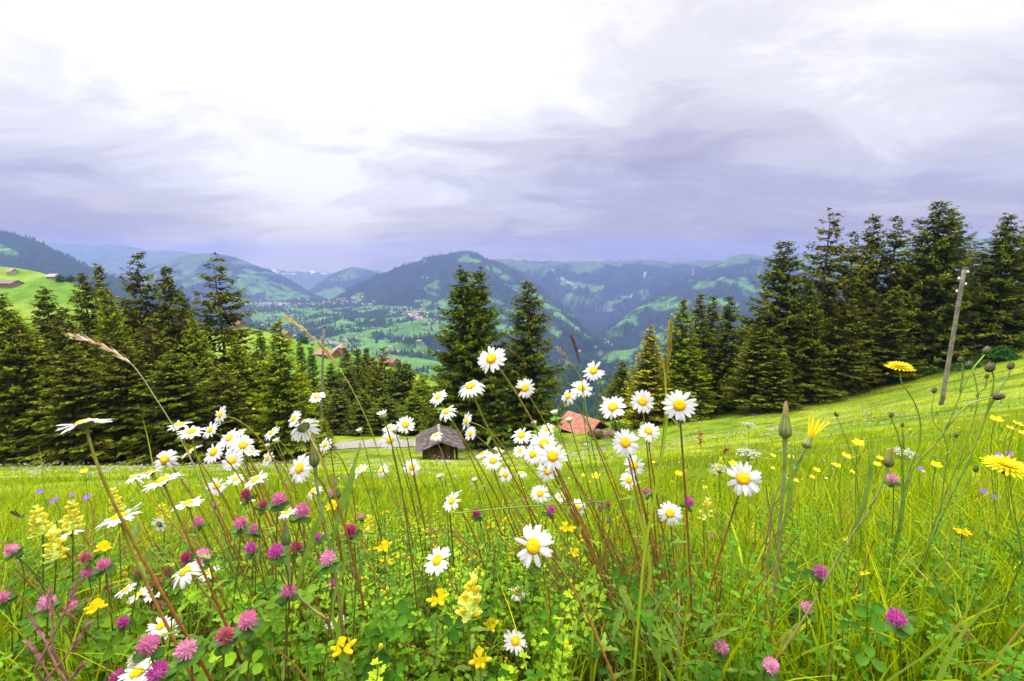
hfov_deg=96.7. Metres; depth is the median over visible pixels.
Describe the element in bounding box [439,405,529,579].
oxeye daisy
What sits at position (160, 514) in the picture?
yellow rattle
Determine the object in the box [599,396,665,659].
oxeye daisy
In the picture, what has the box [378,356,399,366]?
chalet
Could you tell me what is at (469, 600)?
yellow rattle
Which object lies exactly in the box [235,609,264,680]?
clover
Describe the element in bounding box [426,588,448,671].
birdsfoot trefoil
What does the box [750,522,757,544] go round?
yellow rattle
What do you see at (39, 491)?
cranesbill
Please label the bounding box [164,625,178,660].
oxeye daisy
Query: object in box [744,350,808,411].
spruce tree
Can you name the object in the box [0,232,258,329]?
forest mountain
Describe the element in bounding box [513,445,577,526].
oxeye daisy
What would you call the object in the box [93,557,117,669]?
clover
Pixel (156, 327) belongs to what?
spruce tree
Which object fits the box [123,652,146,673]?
white clover
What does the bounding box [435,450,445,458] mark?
door
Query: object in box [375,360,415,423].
spruce tree
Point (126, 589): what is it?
oxeye daisy
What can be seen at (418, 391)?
spruce tree
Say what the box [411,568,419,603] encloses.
birdsfoot trefoil
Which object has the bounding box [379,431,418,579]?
oxeye daisy
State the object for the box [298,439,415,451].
gravel lane
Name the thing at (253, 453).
oxeye daisy
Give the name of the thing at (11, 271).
barn
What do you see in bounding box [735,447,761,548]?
white umbel
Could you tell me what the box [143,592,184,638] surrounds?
oxeye daisy
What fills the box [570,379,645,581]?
oxeye daisy
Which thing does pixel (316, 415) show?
spruce tree
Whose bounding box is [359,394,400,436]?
spruce tree
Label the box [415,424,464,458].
wooden hut
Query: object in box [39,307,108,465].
spruce tree
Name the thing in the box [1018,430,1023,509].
buttercup
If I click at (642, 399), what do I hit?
oxeye daisy
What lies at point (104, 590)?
clover
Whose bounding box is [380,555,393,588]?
birdsfoot trefoil
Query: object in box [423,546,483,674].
oxeye daisy
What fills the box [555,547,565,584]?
birdsfoot trefoil
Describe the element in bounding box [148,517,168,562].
oxeye daisy
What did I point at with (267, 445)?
daisy bud
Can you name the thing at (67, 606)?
seed grass
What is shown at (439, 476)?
daisy bud
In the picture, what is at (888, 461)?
goatsbeard
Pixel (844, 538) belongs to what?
birdsfoot trefoil
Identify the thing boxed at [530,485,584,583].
oxeye daisy
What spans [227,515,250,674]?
clover
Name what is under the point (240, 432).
oxeye daisy
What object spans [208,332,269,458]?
spruce tree
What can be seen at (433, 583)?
birdsfoot trefoil
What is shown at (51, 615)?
seed grass
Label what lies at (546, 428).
oxeye daisy
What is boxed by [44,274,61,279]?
barn
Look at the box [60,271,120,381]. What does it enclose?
spruce tree
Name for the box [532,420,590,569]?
daisy bud
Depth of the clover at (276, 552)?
0.56 m
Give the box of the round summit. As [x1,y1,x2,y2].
[309,267,379,299]
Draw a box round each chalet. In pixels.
[227,320,246,328]
[281,330,293,337]
[313,348,339,358]
[332,344,348,354]
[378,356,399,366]
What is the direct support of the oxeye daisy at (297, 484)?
on the ground at (738, 418)
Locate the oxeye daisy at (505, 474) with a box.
[498,468,535,525]
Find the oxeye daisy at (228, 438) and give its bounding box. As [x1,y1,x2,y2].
[219,428,289,555]
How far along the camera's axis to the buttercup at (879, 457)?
1.99 m
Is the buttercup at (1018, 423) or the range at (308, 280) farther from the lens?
the range at (308, 280)
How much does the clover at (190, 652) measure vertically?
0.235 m
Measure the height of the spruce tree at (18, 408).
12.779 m
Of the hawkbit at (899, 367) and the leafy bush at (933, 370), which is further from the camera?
the leafy bush at (933, 370)
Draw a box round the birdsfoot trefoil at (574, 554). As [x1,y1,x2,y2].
[568,547,578,614]
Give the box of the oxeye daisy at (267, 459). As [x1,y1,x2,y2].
[262,449,307,541]
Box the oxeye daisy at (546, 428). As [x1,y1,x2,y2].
[540,423,623,573]
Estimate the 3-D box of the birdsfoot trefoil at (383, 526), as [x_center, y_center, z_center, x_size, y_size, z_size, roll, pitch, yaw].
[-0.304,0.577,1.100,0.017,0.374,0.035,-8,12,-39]
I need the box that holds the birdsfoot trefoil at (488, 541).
[484,525,493,617]
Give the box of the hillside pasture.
[0,267,560,431]
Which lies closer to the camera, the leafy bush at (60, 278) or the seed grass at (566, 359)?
the seed grass at (566, 359)
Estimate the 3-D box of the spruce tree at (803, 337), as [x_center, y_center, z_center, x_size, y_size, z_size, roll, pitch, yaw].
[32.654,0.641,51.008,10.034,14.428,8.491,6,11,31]
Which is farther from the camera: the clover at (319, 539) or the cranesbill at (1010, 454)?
the cranesbill at (1010, 454)
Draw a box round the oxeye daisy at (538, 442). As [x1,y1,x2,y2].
[530,431,629,667]
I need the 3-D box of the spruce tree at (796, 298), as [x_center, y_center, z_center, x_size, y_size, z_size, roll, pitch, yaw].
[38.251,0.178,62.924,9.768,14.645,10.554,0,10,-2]
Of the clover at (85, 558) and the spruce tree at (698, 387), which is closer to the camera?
the clover at (85, 558)
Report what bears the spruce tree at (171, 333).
on the ground at (738, 418)
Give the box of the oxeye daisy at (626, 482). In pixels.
[620,472,655,561]
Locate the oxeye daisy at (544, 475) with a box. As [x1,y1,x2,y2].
[536,463,625,626]
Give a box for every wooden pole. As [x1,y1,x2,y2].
[318,326,324,450]
[939,267,968,404]
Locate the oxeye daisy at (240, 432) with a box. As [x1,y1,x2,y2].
[233,429,283,522]
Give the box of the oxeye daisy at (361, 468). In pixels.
[355,464,389,587]
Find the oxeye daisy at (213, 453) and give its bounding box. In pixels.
[204,442,278,574]
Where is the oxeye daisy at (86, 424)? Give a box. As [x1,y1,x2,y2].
[56,418,250,680]
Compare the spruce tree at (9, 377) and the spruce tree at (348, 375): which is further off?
the spruce tree at (348, 375)
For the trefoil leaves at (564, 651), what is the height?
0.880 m
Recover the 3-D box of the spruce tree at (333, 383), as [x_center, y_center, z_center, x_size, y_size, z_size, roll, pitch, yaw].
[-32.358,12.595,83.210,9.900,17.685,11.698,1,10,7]
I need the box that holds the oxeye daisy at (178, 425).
[167,420,246,577]
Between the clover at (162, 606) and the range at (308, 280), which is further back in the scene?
the range at (308, 280)
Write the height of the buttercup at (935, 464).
0.446 m
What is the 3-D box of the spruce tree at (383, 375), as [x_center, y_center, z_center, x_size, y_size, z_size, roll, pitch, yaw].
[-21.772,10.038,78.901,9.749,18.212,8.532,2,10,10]
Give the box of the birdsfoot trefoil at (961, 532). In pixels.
[953,527,972,570]
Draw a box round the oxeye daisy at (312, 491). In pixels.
[307,486,340,572]
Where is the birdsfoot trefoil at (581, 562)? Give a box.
[577,539,583,581]
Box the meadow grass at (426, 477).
[0,346,1023,506]
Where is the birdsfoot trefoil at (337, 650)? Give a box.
[330,636,356,680]
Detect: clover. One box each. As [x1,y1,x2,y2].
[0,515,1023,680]
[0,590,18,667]
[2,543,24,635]
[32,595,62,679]
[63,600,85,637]
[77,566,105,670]
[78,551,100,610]
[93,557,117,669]
[101,583,117,611]
[107,667,127,680]
[114,615,134,663]
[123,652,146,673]
[127,568,148,648]
[132,632,164,669]
[144,658,177,680]
[149,576,171,679]
[151,600,166,645]
[162,566,177,637]
[171,637,205,680]
[178,551,197,633]
[193,548,217,674]
[197,626,212,637]
[210,624,239,680]
[213,502,223,536]
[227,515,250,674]
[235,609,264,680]
[240,488,256,602]
[244,523,261,596]
[244,542,261,609]
[254,499,269,599]
[267,491,288,680]
[268,543,290,680]
[276,582,298,680]
[279,668,294,680]
[285,502,311,680]
[289,540,310,662]
[313,532,325,601]
[318,549,341,680]
[323,579,334,615]
[327,489,336,575]
[342,523,362,678]
[357,514,364,541]
[471,507,490,573]
[542,506,555,651]
[593,505,603,537]
[600,502,610,547]
[642,487,650,574]
[680,496,694,612]
[710,639,729,680]
[754,655,779,680]
[794,600,813,675]
[805,564,826,644]
[882,607,914,680]
[884,474,901,550]
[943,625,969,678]
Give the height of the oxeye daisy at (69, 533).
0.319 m
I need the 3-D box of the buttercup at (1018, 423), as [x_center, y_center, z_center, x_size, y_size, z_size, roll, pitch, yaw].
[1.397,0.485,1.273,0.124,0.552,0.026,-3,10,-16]
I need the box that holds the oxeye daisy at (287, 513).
[278,507,317,602]
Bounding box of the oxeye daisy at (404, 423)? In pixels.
[395,415,436,553]
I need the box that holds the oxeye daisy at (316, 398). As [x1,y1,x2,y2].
[309,392,345,546]
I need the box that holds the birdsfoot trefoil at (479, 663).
[469,646,491,680]
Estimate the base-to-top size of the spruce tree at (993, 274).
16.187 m
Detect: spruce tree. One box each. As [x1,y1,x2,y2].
[0,293,75,465]
[0,322,76,462]
[0,331,26,455]
[1,312,30,455]
[1,343,145,465]
[20,286,85,458]
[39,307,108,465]
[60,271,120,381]
[69,328,170,460]
[85,287,153,462]
[91,263,121,382]
[98,298,162,374]
[106,351,241,465]
[112,251,188,450]
[121,317,219,459]
[140,264,220,418]
[144,310,168,350]
[173,292,216,366]
[176,252,269,407]
[177,319,224,460]
[188,363,275,463]
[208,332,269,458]
[220,361,276,457]
[238,319,338,461]
[253,327,279,396]
[291,372,330,434]
[294,334,309,417]
[304,343,320,403]
[312,384,335,434]
[315,420,337,450]
[316,388,353,435]
[320,362,353,435]
[336,346,362,435]
[340,391,377,436]
[348,347,370,408]
[351,348,380,435]
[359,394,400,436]
[360,357,386,409]
[367,347,394,412]
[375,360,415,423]
[378,361,422,430]
[396,395,437,435]
[404,373,442,434]
[408,265,518,451]
[430,266,532,450]
[490,280,573,443]
[595,359,635,421]
[599,373,617,420]
[616,326,674,428]
[649,298,723,423]
[658,344,721,423]
[687,293,716,406]
[695,294,723,409]
[701,295,750,411]
[714,241,834,404]
[716,319,792,413]
[718,324,750,403]
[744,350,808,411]
[762,282,847,402]
[773,295,800,393]
[778,283,841,388]
[782,207,878,399]
[813,299,892,397]
[814,231,889,390]
[834,213,894,382]
[842,266,889,359]
[848,290,931,385]
[854,215,935,379]
[861,200,998,373]
[866,248,953,371]
[893,210,989,364]
[945,212,1023,357]
[949,241,1008,351]
[968,226,1023,339]
[979,247,1023,329]
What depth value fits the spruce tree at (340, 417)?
70.11 m
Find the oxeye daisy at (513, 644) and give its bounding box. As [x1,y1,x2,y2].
[503,629,528,680]
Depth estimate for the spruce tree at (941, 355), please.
51.12 m
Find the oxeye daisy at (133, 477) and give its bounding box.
[125,474,197,551]
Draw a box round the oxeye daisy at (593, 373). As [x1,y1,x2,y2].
[583,361,666,617]
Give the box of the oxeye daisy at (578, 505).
[569,499,603,567]
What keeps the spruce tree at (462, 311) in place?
on the ground at (738, 418)
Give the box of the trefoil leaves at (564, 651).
[0,486,1023,680]
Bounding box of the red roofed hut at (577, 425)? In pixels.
[555,411,609,433]
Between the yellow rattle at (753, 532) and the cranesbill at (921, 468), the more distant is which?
the cranesbill at (921, 468)
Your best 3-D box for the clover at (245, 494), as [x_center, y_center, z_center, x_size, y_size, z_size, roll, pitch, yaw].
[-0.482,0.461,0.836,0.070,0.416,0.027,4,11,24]
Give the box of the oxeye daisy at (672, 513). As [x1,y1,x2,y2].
[657,501,684,625]
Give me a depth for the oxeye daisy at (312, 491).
1.10 m
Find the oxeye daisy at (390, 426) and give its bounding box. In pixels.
[382,424,423,548]
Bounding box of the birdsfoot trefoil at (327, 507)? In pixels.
[325,499,338,614]
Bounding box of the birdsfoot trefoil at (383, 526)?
[381,511,388,570]
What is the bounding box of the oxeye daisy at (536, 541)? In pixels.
[514,524,615,680]
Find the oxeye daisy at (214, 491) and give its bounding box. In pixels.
[206,478,259,563]
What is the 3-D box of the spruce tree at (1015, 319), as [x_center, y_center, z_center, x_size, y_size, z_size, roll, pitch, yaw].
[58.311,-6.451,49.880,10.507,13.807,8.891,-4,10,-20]
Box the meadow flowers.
[0,359,1022,500]
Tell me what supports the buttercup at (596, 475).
on the ground at (738, 418)
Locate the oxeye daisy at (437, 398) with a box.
[429,389,510,567]
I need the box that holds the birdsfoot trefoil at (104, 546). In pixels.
[93,540,112,629]
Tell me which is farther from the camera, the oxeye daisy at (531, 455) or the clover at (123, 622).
the oxeye daisy at (531, 455)
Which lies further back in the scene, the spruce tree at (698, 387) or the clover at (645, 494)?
the spruce tree at (698, 387)
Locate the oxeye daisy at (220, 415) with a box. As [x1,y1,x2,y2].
[214,406,317,597]
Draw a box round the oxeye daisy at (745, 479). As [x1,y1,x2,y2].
[688,461,761,678]
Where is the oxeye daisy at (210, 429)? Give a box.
[203,422,275,541]
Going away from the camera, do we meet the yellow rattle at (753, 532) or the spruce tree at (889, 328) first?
the yellow rattle at (753, 532)
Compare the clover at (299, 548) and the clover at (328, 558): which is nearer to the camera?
the clover at (328, 558)
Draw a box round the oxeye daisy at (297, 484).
[271,437,321,530]
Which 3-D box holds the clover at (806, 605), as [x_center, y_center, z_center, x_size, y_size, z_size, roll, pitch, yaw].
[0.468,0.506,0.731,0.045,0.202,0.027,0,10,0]
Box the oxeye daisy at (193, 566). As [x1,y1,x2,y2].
[171,560,256,680]
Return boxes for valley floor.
[193,300,585,376]
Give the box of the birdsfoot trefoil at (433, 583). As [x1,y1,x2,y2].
[429,576,438,609]
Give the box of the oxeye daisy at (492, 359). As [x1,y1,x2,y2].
[477,346,627,669]
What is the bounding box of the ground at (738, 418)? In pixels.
[0,332,1023,680]
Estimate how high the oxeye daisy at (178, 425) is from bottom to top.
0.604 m
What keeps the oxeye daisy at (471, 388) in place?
on the ground at (738, 418)
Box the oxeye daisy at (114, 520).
[96,502,215,680]
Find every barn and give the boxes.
[0,280,23,287]
[5,269,19,274]
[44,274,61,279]
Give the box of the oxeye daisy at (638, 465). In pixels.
[624,455,655,568]
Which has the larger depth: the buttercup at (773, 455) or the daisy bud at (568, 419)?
the buttercup at (773, 455)
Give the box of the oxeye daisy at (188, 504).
[171,496,236,659]
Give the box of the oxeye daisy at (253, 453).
[247,450,281,536]
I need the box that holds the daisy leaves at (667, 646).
[67,574,797,680]
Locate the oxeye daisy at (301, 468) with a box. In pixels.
[289,453,363,664]
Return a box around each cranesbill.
[35,488,47,520]
[49,497,60,558]
[82,494,93,543]
[918,467,923,506]
[994,452,1001,511]
[1005,451,1013,507]
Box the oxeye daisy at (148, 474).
[137,466,234,627]
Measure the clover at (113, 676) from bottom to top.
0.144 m
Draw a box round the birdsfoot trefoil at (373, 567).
[367,546,378,615]
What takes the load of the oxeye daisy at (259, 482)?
on the ground at (738, 418)
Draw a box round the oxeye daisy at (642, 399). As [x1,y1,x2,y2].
[630,389,668,581]
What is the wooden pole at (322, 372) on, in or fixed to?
on the ground at (738, 418)
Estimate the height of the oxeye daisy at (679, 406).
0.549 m
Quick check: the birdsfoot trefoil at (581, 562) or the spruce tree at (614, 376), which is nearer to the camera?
the birdsfoot trefoil at (581, 562)
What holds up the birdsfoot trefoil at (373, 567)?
on the ground at (738, 418)
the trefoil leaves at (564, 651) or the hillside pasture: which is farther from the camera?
the hillside pasture
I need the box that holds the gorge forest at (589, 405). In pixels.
[492,368,614,419]
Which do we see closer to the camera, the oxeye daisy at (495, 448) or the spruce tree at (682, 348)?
the oxeye daisy at (495, 448)
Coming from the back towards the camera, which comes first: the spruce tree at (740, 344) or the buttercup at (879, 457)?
the spruce tree at (740, 344)
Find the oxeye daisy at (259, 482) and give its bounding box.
[221,440,281,535]
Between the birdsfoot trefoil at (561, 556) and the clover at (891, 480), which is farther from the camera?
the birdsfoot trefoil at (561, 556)
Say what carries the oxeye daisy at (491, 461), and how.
on the ground at (738, 418)
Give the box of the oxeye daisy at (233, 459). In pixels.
[221,452,286,575]
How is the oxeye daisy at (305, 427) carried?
on the ground at (738, 418)
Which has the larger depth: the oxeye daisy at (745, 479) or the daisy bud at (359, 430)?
the daisy bud at (359, 430)
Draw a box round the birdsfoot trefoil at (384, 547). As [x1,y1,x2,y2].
[375,539,391,598]
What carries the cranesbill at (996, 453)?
on the ground at (738, 418)
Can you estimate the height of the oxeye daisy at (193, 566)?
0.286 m
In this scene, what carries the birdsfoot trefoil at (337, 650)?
on the ground at (738, 418)
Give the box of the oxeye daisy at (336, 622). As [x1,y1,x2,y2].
[325,615,351,654]
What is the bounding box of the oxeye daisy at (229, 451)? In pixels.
[225,446,290,562]
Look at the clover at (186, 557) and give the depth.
0.77 m
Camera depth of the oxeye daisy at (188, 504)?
0.70 m
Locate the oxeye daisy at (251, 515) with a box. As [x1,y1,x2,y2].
[240,500,262,543]
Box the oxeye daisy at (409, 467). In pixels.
[403,459,441,543]
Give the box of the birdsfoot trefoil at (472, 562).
[468,555,477,621]
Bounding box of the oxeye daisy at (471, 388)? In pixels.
[458,380,597,663]
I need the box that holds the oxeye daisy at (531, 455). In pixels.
[523,444,623,619]
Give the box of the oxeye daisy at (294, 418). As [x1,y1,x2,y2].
[288,410,343,554]
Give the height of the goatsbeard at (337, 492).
0.490 m
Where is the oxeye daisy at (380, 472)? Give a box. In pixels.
[378,465,405,538]
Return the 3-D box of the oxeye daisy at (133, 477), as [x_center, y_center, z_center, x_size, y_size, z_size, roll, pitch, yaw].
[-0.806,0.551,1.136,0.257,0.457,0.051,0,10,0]
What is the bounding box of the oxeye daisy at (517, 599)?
[509,585,527,629]
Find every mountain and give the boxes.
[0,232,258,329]
[125,253,324,302]
[334,251,602,368]
[490,253,851,335]
[588,238,1021,376]
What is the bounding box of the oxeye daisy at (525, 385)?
[516,378,632,600]
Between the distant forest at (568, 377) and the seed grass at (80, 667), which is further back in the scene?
the distant forest at (568, 377)
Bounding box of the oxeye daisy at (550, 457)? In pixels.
[538,441,628,667]
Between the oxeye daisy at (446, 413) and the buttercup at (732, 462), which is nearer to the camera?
the oxeye daisy at (446, 413)
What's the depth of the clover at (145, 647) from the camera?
0.45 m
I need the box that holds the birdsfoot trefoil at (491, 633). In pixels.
[483,617,498,653]
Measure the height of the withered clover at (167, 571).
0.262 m
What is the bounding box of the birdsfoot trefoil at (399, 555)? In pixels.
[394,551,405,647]
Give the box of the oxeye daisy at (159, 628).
[145,615,178,647]
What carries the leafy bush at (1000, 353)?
on the ground at (738, 418)
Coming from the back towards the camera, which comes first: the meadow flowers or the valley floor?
the valley floor
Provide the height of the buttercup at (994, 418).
0.558 m
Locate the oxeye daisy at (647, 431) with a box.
[638,422,678,614]
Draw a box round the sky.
[0,0,1023,273]
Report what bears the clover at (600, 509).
on the ground at (738, 418)
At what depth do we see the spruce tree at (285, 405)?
41.73 m
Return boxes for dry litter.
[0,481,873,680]
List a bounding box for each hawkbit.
[834,412,861,592]
[876,361,920,601]
[880,346,1005,600]
[903,361,1014,608]
[910,360,977,597]
[913,387,947,603]
[915,466,978,588]
[978,454,1023,663]
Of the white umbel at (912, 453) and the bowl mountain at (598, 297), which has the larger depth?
the bowl mountain at (598, 297)
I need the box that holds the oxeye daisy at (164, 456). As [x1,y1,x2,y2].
[154,449,242,578]
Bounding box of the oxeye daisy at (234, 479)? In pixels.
[227,473,270,546]
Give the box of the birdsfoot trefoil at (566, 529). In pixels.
[560,521,575,577]
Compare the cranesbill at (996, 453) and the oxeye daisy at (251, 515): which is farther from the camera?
the cranesbill at (996, 453)
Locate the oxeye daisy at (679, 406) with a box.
[662,389,705,679]
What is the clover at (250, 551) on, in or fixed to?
on the ground at (738, 418)
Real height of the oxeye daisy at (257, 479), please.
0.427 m
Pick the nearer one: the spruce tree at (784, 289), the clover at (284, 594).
the clover at (284, 594)
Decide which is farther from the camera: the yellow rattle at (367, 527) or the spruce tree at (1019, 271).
the spruce tree at (1019, 271)
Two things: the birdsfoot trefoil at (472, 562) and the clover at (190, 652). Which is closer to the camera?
the clover at (190, 652)
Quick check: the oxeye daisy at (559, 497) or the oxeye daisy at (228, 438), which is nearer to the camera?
the oxeye daisy at (228, 438)
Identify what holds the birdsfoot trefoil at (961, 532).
on the ground at (738, 418)
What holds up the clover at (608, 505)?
on the ground at (738, 418)
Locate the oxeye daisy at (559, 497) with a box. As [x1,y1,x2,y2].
[554,492,597,557]
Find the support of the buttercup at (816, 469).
on the ground at (738, 418)
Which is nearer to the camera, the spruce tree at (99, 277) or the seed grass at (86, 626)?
the seed grass at (86, 626)
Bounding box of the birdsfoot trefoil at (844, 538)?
[840,537,849,573]
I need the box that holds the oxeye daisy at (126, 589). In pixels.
[114,582,151,629]
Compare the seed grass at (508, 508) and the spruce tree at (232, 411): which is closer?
the seed grass at (508, 508)
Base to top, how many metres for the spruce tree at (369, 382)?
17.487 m
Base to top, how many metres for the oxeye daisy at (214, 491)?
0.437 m
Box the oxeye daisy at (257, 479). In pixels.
[244,470,318,673]
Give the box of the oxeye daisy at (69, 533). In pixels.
[59,529,101,616]
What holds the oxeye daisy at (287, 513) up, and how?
on the ground at (738, 418)
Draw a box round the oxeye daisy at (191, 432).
[177,426,259,599]
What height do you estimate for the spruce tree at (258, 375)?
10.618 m
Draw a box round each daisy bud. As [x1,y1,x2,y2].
[265,443,319,597]
[273,437,330,603]
[356,428,384,572]
[377,410,422,675]
[390,427,430,609]
[436,473,449,568]
[472,477,492,560]
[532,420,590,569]
[550,410,600,567]
[565,416,613,587]
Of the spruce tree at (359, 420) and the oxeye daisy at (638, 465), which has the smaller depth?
the oxeye daisy at (638, 465)
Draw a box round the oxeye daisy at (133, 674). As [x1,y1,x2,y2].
[117,657,154,680]
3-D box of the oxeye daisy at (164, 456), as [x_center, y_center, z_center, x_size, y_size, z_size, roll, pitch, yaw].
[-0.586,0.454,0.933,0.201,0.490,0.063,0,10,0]
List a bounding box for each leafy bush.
[53,275,64,281]
[64,274,74,281]
[218,319,229,329]
[300,335,310,343]
[606,418,626,431]
[905,366,951,375]
[943,358,983,370]
[974,344,1023,360]
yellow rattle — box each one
[27,504,55,631]
[42,527,70,631]
[58,499,86,635]
[108,487,128,608]
[117,566,132,593]
[156,504,173,592]
[363,514,375,554]
[453,571,490,680]
[695,497,713,582]
[715,457,725,523]
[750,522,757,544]
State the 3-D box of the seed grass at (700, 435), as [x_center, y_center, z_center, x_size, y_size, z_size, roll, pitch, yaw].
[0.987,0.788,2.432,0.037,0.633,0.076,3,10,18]
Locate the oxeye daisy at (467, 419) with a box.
[462,412,541,589]
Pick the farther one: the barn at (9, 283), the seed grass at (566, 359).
the barn at (9, 283)
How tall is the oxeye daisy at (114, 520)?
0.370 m
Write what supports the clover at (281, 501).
on the ground at (738, 418)
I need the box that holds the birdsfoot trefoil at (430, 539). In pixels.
[426,534,436,596]
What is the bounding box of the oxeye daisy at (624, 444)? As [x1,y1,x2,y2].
[612,429,664,668]
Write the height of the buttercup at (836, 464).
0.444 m
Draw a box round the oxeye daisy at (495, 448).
[494,447,527,524]
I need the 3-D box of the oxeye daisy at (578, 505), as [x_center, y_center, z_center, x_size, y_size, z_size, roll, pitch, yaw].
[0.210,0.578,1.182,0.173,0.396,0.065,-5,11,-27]
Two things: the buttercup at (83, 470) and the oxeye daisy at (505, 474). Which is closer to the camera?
the oxeye daisy at (505, 474)
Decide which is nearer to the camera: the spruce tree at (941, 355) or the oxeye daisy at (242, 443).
the oxeye daisy at (242, 443)
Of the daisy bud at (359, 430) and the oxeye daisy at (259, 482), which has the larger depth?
the oxeye daisy at (259, 482)
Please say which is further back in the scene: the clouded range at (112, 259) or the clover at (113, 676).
the clouded range at (112, 259)
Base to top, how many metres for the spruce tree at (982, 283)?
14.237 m
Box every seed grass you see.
[9,510,86,604]
[22,636,52,680]
[28,609,65,680]
[33,580,81,680]
[44,620,92,680]
[45,586,69,680]
[66,332,242,601]
[69,660,86,680]
[281,312,426,677]
[425,529,504,652]
[449,467,606,629]
[556,346,609,661]
[569,333,615,659]
[635,318,672,680]
[697,431,703,510]
[723,438,730,528]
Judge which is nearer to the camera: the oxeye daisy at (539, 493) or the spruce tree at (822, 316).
the oxeye daisy at (539, 493)
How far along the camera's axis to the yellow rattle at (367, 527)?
1.39 m
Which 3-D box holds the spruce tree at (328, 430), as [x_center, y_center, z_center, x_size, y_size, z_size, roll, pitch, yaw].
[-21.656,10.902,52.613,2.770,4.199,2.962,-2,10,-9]
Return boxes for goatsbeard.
[281,488,341,670]
[309,434,361,675]
[333,441,363,635]
[754,413,829,658]
[766,401,793,650]
[773,439,893,673]
[785,439,795,536]
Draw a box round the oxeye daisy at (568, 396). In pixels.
[561,390,639,569]
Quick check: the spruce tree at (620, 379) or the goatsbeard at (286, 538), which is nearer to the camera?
the goatsbeard at (286, 538)
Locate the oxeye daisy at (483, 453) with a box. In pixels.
[476,449,525,540]
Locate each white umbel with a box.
[709,469,718,496]
[711,463,728,514]
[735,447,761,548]
[744,422,754,508]
[887,448,917,532]
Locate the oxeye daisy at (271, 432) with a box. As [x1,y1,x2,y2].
[265,427,332,548]
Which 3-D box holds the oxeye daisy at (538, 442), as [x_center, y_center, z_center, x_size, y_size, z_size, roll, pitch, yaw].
[0.117,0.385,0.759,0.199,0.514,0.054,-4,11,-24]
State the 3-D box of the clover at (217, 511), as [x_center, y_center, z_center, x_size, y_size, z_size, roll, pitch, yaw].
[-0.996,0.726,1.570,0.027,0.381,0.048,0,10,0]
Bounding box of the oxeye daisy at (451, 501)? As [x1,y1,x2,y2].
[443,491,488,594]
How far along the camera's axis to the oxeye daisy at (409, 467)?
1.14 m
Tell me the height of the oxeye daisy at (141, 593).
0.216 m
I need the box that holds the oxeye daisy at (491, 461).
[482,452,537,588]
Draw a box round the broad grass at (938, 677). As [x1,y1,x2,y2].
[0,361,1023,680]
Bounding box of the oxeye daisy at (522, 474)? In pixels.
[516,472,546,528]
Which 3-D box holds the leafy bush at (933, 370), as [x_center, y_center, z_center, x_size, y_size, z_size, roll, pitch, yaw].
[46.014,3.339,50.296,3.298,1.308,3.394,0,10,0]
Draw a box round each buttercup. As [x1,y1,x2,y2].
[80,468,86,544]
[592,472,600,556]
[675,470,681,530]
[729,460,736,531]
[770,453,775,499]
[813,467,819,518]
[834,462,840,522]
[839,452,851,545]
[852,438,863,556]
[873,461,880,534]
[877,455,882,502]
[931,461,942,546]
[990,415,1003,563]
[1003,425,1013,519]
[1007,420,1023,545]
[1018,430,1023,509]
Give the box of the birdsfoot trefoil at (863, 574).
[857,570,870,632]
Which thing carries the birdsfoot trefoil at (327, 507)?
on the ground at (738, 418)
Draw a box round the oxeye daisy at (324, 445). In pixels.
[319,437,360,568]
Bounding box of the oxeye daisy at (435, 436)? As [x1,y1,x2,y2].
[430,432,471,544]
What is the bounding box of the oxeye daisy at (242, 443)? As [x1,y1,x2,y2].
[229,435,282,543]
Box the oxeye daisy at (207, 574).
[198,565,224,610]
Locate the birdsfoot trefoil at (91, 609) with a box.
[83,598,107,669]
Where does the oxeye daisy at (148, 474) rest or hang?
on the ground at (738, 418)
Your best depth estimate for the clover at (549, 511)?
0.89 m
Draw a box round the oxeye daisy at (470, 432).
[465,426,549,571]
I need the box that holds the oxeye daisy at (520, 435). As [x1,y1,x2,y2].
[511,428,623,615]
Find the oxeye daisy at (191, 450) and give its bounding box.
[182,445,267,584]
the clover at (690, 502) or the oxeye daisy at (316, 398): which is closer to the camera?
the clover at (690, 502)
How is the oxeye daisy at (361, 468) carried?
on the ground at (738, 418)
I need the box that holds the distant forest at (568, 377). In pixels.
[0,229,972,419]
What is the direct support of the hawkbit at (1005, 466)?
on the ground at (738, 418)
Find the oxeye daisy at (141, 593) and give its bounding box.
[127,586,171,661]
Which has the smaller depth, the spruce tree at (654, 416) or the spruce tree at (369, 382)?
the spruce tree at (654, 416)
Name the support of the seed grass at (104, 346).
on the ground at (738, 418)
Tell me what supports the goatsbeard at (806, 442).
on the ground at (738, 418)
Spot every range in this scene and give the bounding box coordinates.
[46,243,194,279]
[265,268,389,289]
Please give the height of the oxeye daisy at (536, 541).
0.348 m
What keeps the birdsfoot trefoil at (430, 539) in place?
on the ground at (738, 418)
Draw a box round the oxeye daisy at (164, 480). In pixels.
[142,471,253,680]
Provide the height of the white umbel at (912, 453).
0.486 m
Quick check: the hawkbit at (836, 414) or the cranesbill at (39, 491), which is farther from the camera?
the cranesbill at (39, 491)
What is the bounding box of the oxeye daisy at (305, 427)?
[290,418,373,658]

